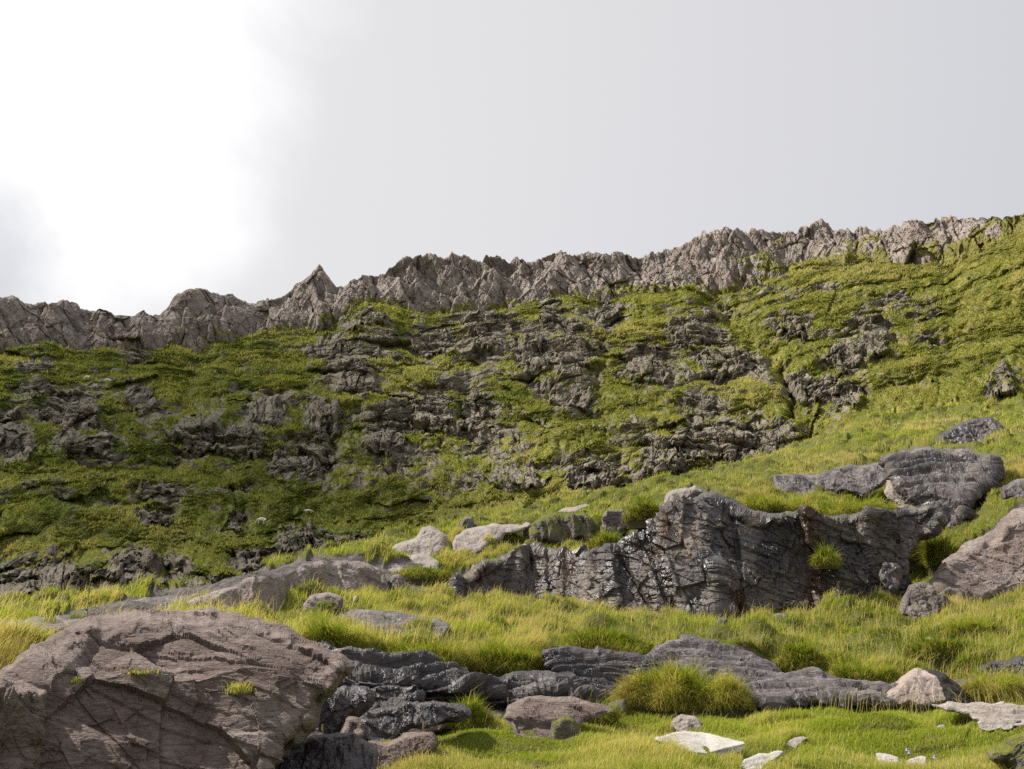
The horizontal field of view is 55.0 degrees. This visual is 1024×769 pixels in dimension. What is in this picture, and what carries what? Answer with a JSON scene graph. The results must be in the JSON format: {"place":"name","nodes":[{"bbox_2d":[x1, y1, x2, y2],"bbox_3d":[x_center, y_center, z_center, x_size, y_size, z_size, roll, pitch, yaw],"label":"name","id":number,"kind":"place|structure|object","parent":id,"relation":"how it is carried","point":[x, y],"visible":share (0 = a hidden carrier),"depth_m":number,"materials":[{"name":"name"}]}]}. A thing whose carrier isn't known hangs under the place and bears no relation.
{"place":"outdoors","nodes":[
{"label":"outdoors","id":0,"kind":"place"},
{"bbox_2d":[0,231,1023,597],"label":"mountain","id":1,"kind":"structure","parent":0,"point":[428,413],"depth_m":209.56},
{"bbox_2d":[255,517,265,523],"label":"sheep","id":2,"kind":"object","parent":1,"relation":"on","point":[261,519],"visible":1,"depth_m":159.56},
{"bbox_2d":[296,476,306,481],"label":"boulder","id":3,"kind":"object","parent":1,"relation":"on","point":[302,478],"visible":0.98,"depth_m":180.13,"materials":[{"name":"grey stone"}]},
{"bbox_2d":[0,213,1023,594],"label":"grass","id":4,"kind":"structure","parent":1,"relation":"on","point":[158,531],"depth_m":200.83,"materials":[{"name":"green plant"}]},
{"bbox_2d":[0,215,1023,353],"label":"ridge","id":5,"kind":"structure","parent":0,"point":[724,260],"depth_m":313.99,"materials":[{"name":"grey stone"}]},
{"bbox_2d":[0,395,1023,768],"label":"ground","id":6,"kind":"structure","parent":0,"point":[284,569],"depth_m":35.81,"materials":[{"name":"green plant"}]},
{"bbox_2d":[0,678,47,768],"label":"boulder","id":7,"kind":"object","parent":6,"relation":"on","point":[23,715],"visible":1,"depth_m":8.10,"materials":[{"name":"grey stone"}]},
{"bbox_2d":[2,614,66,643],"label":"tussock","id":8,"kind":"object","parent":6,"relation":"on","point":[40,637],"visible":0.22,"depth_m":15.32,"materials":[{"name":"green plant"}]},
{"bbox_2d":[0,615,80,632],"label":"slab","id":9,"kind":"structure","parent":6,"relation":"on","point":[61,623],"depth_m":18.64,"materials":[{"name":"grey stone"}]},
{"bbox_2d":[83,574,94,616],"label":"weed","id":10,"kind":"object","parent":6,"relation":"on","point":[90,580],"visible":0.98,"depth_m":11.89,"materials":[{"name":"green plant"}]},
{"bbox_2d":[132,593,201,606],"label":"slab","id":11,"kind":"structure","parent":6,"relation":"on","point":[164,601],"depth_m":28.17,"materials":[{"name":"grey stone"}]},
{"bbox_2d":[0,607,354,768],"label":"boulder","id":12,"kind":"object","parent":6,"relation":"on","point":[180,710],"visible":0.91,"depth_m":9.48,"materials":[{"name":"grey stone"}]},
{"bbox_2d":[70,677,82,683],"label":"grass tuft","id":13,"kind":"object","parent":12,"relation":"on","point":[75,680],"visible":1,"depth_m":9.23,"materials":[{"name":"green plant"}]},
{"bbox_2d":[114,667,158,674],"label":"grass tuft","id":14,"kind":"object","parent":12,"relation":"on","point":[135,672],"visible":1,"depth_m":9.42,"materials":[{"name":"green plant"}]},
{"bbox_2d":[222,679,254,694],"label":"grass tuft","id":15,"kind":"object","parent":12,"relation":"on","point":[236,689],"visible":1,"depth_m":9.55,"materials":[{"name":"green plant"}]},
{"bbox_2d":[187,558,387,612],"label":"slab","id":16,"kind":"structure","parent":6,"relation":"on","point":[344,574],"depth_m":30.52,"materials":[{"name":"grey stone"}]},
{"bbox_2d":[303,592,343,611],"bbox_3d":[-4.713,5.473,24.593,0.980,0.558,1.296,0,-14,0],"label":"boulder","id":17,"kind":"object","parent":6,"relation":"on","point":[314,599],"visible":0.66,"depth_m":24.32,"materials":[{"name":"grey stone"}]},
{"bbox_2d":[275,732,378,768],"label":"slab","id":18,"kind":"structure","parent":6,"relation":"on","point":[339,750],"depth_m":10.27,"materials":[{"name":"grey stone"}]},
{"bbox_2d":[295,600,375,648],"bbox_3d":[-3.563,4.844,19.544,1.986,1.319,1.814,11,-18,-38],"label":"tussock","id":19,"kind":"object","parent":6,"relation":"on","point":[337,636],"visible":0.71,"depth_m":19.34,"materials":[{"name":"green plant"}]},
{"bbox_2d":[316,685,374,733],"bbox_3d":[-2.788,5.363,16.057,1.093,0.865,1.334,0,-14,0],"label":"boulder","id":20,"kind":"object","parent":6,"relation":"on","point":[341,704],"visible":0.67,"depth_m":15.67,"materials":[{"name":"grey stone"}]},
{"bbox_2d":[340,716,364,738],"bbox_3d":[-2.093,4.593,12.758,0.394,0.545,0.817,1,-15,-6],"label":"boulder","id":21,"kind":"object","parent":6,"relation":"on","point":[353,724],"visible":0.35,"depth_m":12.64,"materials":[{"name":"beige stone"}]},
{"bbox_2d":[351,684,425,707],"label":"slab","id":22,"kind":"structure","parent":6,"relation":"on","point":[412,693],"depth_m":17.12,"materials":[{"name":"grey stone"}]},
{"bbox_2d":[333,609,450,636],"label":"slab","id":23,"kind":"structure","parent":6,"relation":"on","point":[394,617],"depth_m":23.73,"materials":[{"name":"grey stone"}]},
{"bbox_2d":[388,574,404,590],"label":"stone","id":24,"kind":"object","parent":6,"relation":"on","point":[395,579],"visible":0.76,"depth_m":35.19,"materials":[{"name":"grey stone"}]},
{"bbox_2d":[368,732,438,768],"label":"boulder","id":25,"kind":"object","parent":6,"relation":"on","point":[404,742],"visible":0.62,"depth_m":11.88,"materials":[{"name":"stone"}]},
{"bbox_2d":[388,554,438,576],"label":"slab","id":26,"kind":"structure","parent":6,"relation":"on","point":[427,560],"depth_m":41.53,"materials":[{"name":"stone"}]},
{"bbox_2d":[359,701,471,740],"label":"slab","id":27,"kind":"structure","parent":6,"relation":"on","point":[390,722],"depth_m":13.18,"materials":[{"name":"grey stone"}]},
{"bbox_2d":[393,525,447,556],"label":"slab","id":28,"kind":"structure","parent":6,"relation":"on","point":[427,539],"depth_m":45.26,"materials":[{"name":"stone"}]},
{"bbox_2d":[384,562,460,587],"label":"tussock","id":29,"kind":"object","parent":6,"relation":"on","point":[419,574],"visible":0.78,"depth_m":38.91,"materials":[{"name":"green plant"}]},
{"bbox_2d":[407,723,446,733],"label":"boulder","id":30,"kind":"object","parent":6,"relation":"on","point":[437,729],"visible":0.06,"depth_m":15.40,"materials":[{"name":"stone"}]},
{"bbox_2d":[379,631,478,665],"bbox_3d":[-1.862,5.536,20.212,2.474,1.178,2.162,-6,-16,23],"label":"tussock","id":31,"kind":"object","parent":6,"relation":"on","point":[444,653],"visible":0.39,"depth_m":19.96,"materials":[{"name":"green plant"}]},
{"bbox_2d":[318,640,615,710],"bbox_3d":[-0.943,5.855,18.254,6.542,2.154,2.507,0,-14,0],"label":"shelf","id":32,"kind":"object","parent":6,"relation":"on","point":[433,676],"visible":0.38,"depth_m":17.78,"materials":[{"name":"grey stone"}]},
{"bbox_2d":[460,516,473,528],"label":"rock","id":33,"kind":"object","parent":6,"relation":"on","point":[467,521],"visible":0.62,"depth_m":48.73,"materials":[{"name":"grey stone"}]},
{"bbox_2d":[439,684,500,732],"bbox_3d":[-0.799,5.324,16.075,1.560,1.010,1.226,7,-16,-26],"label":"tussock","id":34,"kind":"object","parent":6,"relation":"on","point":[479,718],"visible":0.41,"depth_m":15.91,"materials":[{"name":"green plant"}]},
{"bbox_2d":[452,522,531,552],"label":"slab","id":35,"kind":"structure","parent":6,"relation":"on","point":[471,538],"depth_m":46.62,"materials":[{"name":"stone"}]},
{"bbox_2d":[460,627,547,676],"bbox_3d":[-0.147,5.769,20.940,2.394,1.366,1.974,0,-14,0],"label":"tussock","id":36,"kind":"object","parent":6,"relation":"on","point":[498,660],"visible":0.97,"depth_m":20.50,"materials":[{"name":"green plant"}]},
{"bbox_2d":[491,525,527,543],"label":"tussock","id":37,"kind":"object","parent":6,"relation":"on","point":[512,538],"visible":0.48,"depth_m":47.07,"materials":[{"name":"green plant"}]},
{"bbox_2d":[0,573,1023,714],"bbox_3d":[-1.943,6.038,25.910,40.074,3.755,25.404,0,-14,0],"label":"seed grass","id":38,"kind":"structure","parent":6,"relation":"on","point":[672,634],"depth_m":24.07,"materials":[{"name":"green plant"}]},
{"bbox_2d":[482,543,551,557],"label":"tussock","id":39,"kind":"object","parent":6,"relation":"on","point":[485,554],"visible":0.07,"depth_m":43.38,"materials":[{"name":"green plant"}]},
{"bbox_2d":[522,522,528,537],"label":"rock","id":40,"kind":"object","parent":6,"relation":"on","point":[525,532],"visible":0.52,"depth_m":48.20,"materials":[{"name":"grey stone"}]},
{"bbox_2d":[64,392,1023,600],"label":"grass","id":41,"kind":"structure","parent":6,"relation":"on","point":[453,559],"depth_m":54.30,"materials":[{"name":"green plant"}]},
{"bbox_2d":[504,695,612,739],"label":"slab","id":42,"kind":"structure","parent":6,"relation":"on","point":[539,714],"depth_m":14.31,"materials":[{"name":"grey stone"}]},
{"bbox_2d":[529,511,593,543],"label":"outcrop","id":43,"kind":"object","parent":6,"relation":"on","point":[556,527],"visible":0.9,"depth_m":46.87,"materials":[{"name":"grey stone"}]},
{"bbox_2d":[550,716,579,739],"bbox_3d":[0.754,4.945,14.053,0.436,0.415,0.588,0,-14,0],"label":"stone","id":44,"kind":"object","parent":6,"relation":"on","point":[564,727],"visible":0.64,"depth_m":13.86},
{"bbox_2d":[559,504,588,511],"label":"slab","id":45,"kind":"structure","parent":6,"relation":"on","point":[570,509],"depth_m":57.48,"materials":[{"name":"stone"}]},
{"bbox_2d":[563,686,631,728],"bbox_3d":[1.243,5.046,15.375,1.485,0.804,1.004,0,-14,0],"label":"tussock","id":46,"kind":"object","parent":6,"relation":"on","point":[614,716],"visible":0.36,"depth_m":15.19,"materials":[{"name":"green plant"}]},
{"bbox_2d":[541,645,661,692],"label":"slab","id":47,"kind":"structure","parent":6,"relation":"on","point":[581,662],"depth_m":20.04,"materials":[{"name":"grey stone"}]},
{"bbox_2d":[584,524,621,549],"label":"tussock","id":48,"kind":"object","parent":6,"relation":"on","point":[603,538],"visible":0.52,"depth_m":44.47,"materials":[{"name":"green plant"}]},
{"bbox_2d":[544,617,662,654],"bbox_3d":[1.982,6.107,22.899,3.609,1.550,2.398,-7,-16,25],"label":"tussock","id":49,"kind":"object","parent":6,"relation":"on","point":[615,640],"visible":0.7,"depth_m":22.47,"materials":[{"name":"green plant"}]},
{"bbox_2d":[600,508,627,537],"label":"outcrop","id":50,"kind":"object","parent":6,"relation":"on","point":[611,519],"visible":0.72,"depth_m":46.55,"materials":[{"name":"grey stone"}]},
{"bbox_2d":[620,493,662,529],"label":"tussock","id":51,"kind":"object","parent":6,"relation":"on","point":[639,515],"visible":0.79,"depth_m":45.20,"materials":[{"name":"green plant"}]},
{"bbox_2d":[597,652,758,718],"bbox_3d":[2.811,5.052,16.228,2.932,1.382,1.964,0,-14,0],"label":"tussock","id":52,"kind":"object","parent":6,"relation":"on","point":[665,691],"visible":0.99,"depth_m":15.90,"materials":[{"name":"green plant"}]},
{"bbox_2d":[664,485,702,502],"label":"outcrop","id":53,"kind":"object","parent":6,"relation":"on","point":[692,492],"visible":0.39,"depth_m":45.70,"materials":[{"name":"stone"}]},
{"bbox_2d":[671,714,702,730],"bbox_3d":[2.627,5.076,14.702,0.468,0.274,0.602,-4,-15,15],"label":"stone","id":54,"kind":"object","parent":6,"relation":"on","point":[681,722],"visible":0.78,"depth_m":14.58,"materials":[{"name":"beige stone"}]},
{"bbox_2d":[448,492,947,620],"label":"cliff","id":55,"kind":"structure","parent":6,"relation":"on","point":[715,552],"depth_m":35.08,"materials":[{"name":"grey stone"}]},
{"bbox_2d":[808,538,843,569],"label":"tussock","id":56,"kind":"object","parent":55,"relation":"on","point":[825,558],"visible":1,"depth_m":33.61,"materials":[{"name":"green plant"}]},
{"bbox_2d":[654,731,744,754],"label":"slab","id":57,"kind":"structure","parent":6,"relation":"on","point":[718,744],"depth_m":12.55,"materials":[{"name":"grey stone"}]},
{"bbox_2d":[647,634,784,683],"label":"slab","id":58,"kind":"structure","parent":6,"relation":"on","point":[750,666],"depth_m":20.25,"materials":[{"name":"grey stone"}]},
{"bbox_2d":[717,617,727,624],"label":"stone","id":59,"kind":"object","parent":6,"relation":"on","point":[723,619],"visible":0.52,"depth_m":27.09,"materials":[{"name":"grey stone"}]},
{"bbox_2d":[740,751,783,768],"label":"slab","id":60,"kind":"structure","parent":6,"relation":"on","point":[749,763],"depth_m":11.99,"materials":[{"name":"grey stone"}]},
{"bbox_2d":[728,484,823,512],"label":"tussock","id":61,"kind":"object","parent":6,"relation":"on","point":[767,504],"visible":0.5,"depth_m":40.90,"materials":[{"name":"green plant"}]},
{"bbox_2d":[772,613,786,617],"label":"stone","id":62,"kind":"object","parent":6,"relation":"on","point":[782,614],"visible":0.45,"depth_m":31.61,"materials":[{"name":"grey stone"}]},
{"bbox_2d":[786,736,806,746],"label":"stone","id":63,"kind":"object","parent":6,"relation":"on","point":[793,742],"visible":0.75,"depth_m":13.12,"materials":[{"name":"grey stone"}]},
{"bbox_2d":[770,633,833,672],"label":"tussock","id":64,"kind":"object","parent":6,"relation":"on","point":[801,656],"visible":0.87,"depth_m":22.11,"materials":[{"name":"green plant"}]},
{"bbox_2d":[735,666,898,710],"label":"slab","id":65,"kind":"structure","parent":6,"relation":"on","point":[803,687],"depth_m":15.85,"materials":[{"name":"grey stone"}]},
{"bbox_2d":[771,462,886,495],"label":"slab","id":66,"kind":"structure","parent":6,"relation":"on","point":[861,480],"depth_m":49.19,"materials":[{"name":"grey stone"}]},
{"bbox_2d":[798,489,908,515],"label":"tussock","id":67,"kind":"object","parent":6,"relation":"on","point":[840,509],"visible":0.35,"depth_m":40.12,"materials":[{"name":"green plant"}]},
{"bbox_2d":[823,653,905,683],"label":"tussock","id":68,"kind":"object","parent":6,"relation":"on","point":[857,672],"visible":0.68,"depth_m":21.07,"materials":[{"name":"green plant"}]},
{"bbox_2d":[876,753,898,762],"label":"stone","id":69,"kind":"object","parent":6,"relation":"on","point":[884,756],"visible":0.4,"depth_m":12.40,"materials":[{"name":"grey stone"}]},
{"bbox_2d":[879,562,902,593],"bbox_3d":[12.675,6.495,32.908,0.742,1.041,1.846,-5,-15,20],"label":"block","id":70,"kind":"object","parent":6,"relation":"on","point":[890,575],"depth_m":32.28,"materials":[{"name":"grey stone"}]},
{"bbox_2d":[884,480,912,507],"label":"rib","id":71,"kind":"object","parent":6,"relation":"on","point":[891,494],"visible":0.06,"depth_m":44.49,"materials":[{"name":"stone"}]},
{"bbox_2d":[907,756,926,763],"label":"stone","id":72,"kind":"object","parent":6,"relation":"on","point":[923,758],"visible":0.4,"depth_m":12.26,"materials":[{"name":"grey stone"}]},
{"bbox_2d":[908,536,936,571],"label":"tussock","id":73,"kind":"object","parent":6,"relation":"on","point":[913,561],"visible":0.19,"depth_m":39.24,"materials":[{"name":"green plant"}]},
{"bbox_2d":[899,581,947,619],"bbox_3d":[13.161,6.994,31.530,1.670,1.401,1.714,0,-14,0],"label":"boulder","id":74,"kind":"object","parent":6,"relation":"on","point":[919,598],"visible":0.88,"depth_m":31.17,"materials":[{"name":"grey stone"}]},
{"bbox_2d":[882,668,972,711],"bbox_3d":[6.635,4.958,15.924,1.449,0.717,1.414,-5,-15,20],"label":"boulder","id":75,"kind":"object","parent":6,"relation":"on","point":[928,685],"visible":0.83,"depth_m":15.44,"materials":[{"name":"beige stone"}]},
{"bbox_2d":[910,529,969,576],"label":"tussock","id":76,"kind":"object","parent":6,"relation":"on","point":[935,552],"visible":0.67,"depth_m":37.92,"materials":[{"name":"green plant"}]},
{"bbox_2d":[878,446,1004,528],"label":"slab","id":77,"kind":"structure","parent":6,"relation":"on","point":[953,485],"depth_m":42.58,"materials":[{"name":"grey stone"}]},
{"bbox_2d":[897,628,990,672],"bbox_3d":[9.862,6.054,22.339,2.403,1.128,1.766,0,-14,0],"label":"tussock","id":78,"kind":"object","parent":6,"relation":"on","point":[937,651],"visible":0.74,"depth_m":21.97,"materials":[{"name":"green plant"}]},
{"bbox_2d":[938,586,964,600],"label":"block","id":79,"kind":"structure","parent":6,"relation":"on","point":[953,591],"depth_m":32.92,"materials":[{"name":"grey stone"}]},
{"bbox_2d":[936,417,1004,443],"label":"boulder","id":80,"kind":"object","parent":6,"relation":"on","point":[975,429],"visible":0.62,"depth_m":58.73,"materials":[{"name":"grey stone"}]},
{"bbox_2d":[938,611,1004,641],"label":"tussock","id":81,"kind":"object","parent":6,"relation":"on","point":[965,626],"visible":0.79,"depth_m":23.93,"materials":[{"name":"green plant"}]},
{"bbox_2d":[929,507,1023,601],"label":"slab","id":82,"kind":"structure","parent":6,"relation":"on","point":[989,564],"depth_m":34.12,"materials":[{"name":"grey stone"}]},
{"bbox_2d":[931,701,1023,725],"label":"slab","id":83,"kind":"structure","parent":6,"relation":"on","point":[984,710],"depth_m":13.35,"materials":[{"name":"stone"}]},
{"bbox_2d":[953,658,1023,703],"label":"tussock","id":84,"kind":"object","parent":6,"relation":"on","point":[1006,681],"visible":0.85,"depth_m":15.51,"materials":[{"name":"green plant"}]},
{"bbox_2d":[978,718,1020,731],"bbox_3d":[6.443,4.492,12.991,0.535,0.164,0.558,-6,-16,21],"label":"stone","id":85,"kind":"object","parent":6,"relation":"on","point":[1007,724],"visible":0.98,"depth_m":12.89,"materials":[{"name":"beige stone"}]},
{"bbox_2d":[978,656,1023,675],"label":"boulder","id":86,"kind":"object","parent":6,"relation":"on","point":[996,664],"visible":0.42,"depth_m":19.53,"materials":[{"name":"grey stone"}]},
{"bbox_2d":[986,731,1023,768],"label":"boulder","id":87,"kind":"object","parent":6,"relation":"on","point":[1009,750],"visible":1,"depth_m":10.68,"materials":[{"name":"stone"}]},
{"bbox_2d":[1001,478,1023,499],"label":"boulder","id":88,"kind":"object","parent":6,"relation":"on","point":[1014,488],"visible":0.9,"depth_m":39.63,"materials":[{"name":"grey stone"}]},
{"bbox_2d":[0,0,1023,315],"label":"sky","id":89,"kind":"structure","parent":0,"point":[152,151],"materials":[{"name":"white"}]},
{"bbox_2d":[377,680,1023,768],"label":"grass","id":90,"kind":"structure","parent":0,"point":[616,747],"depth_m":12.80,"materials":[{"name":"green plant"}]}
]}

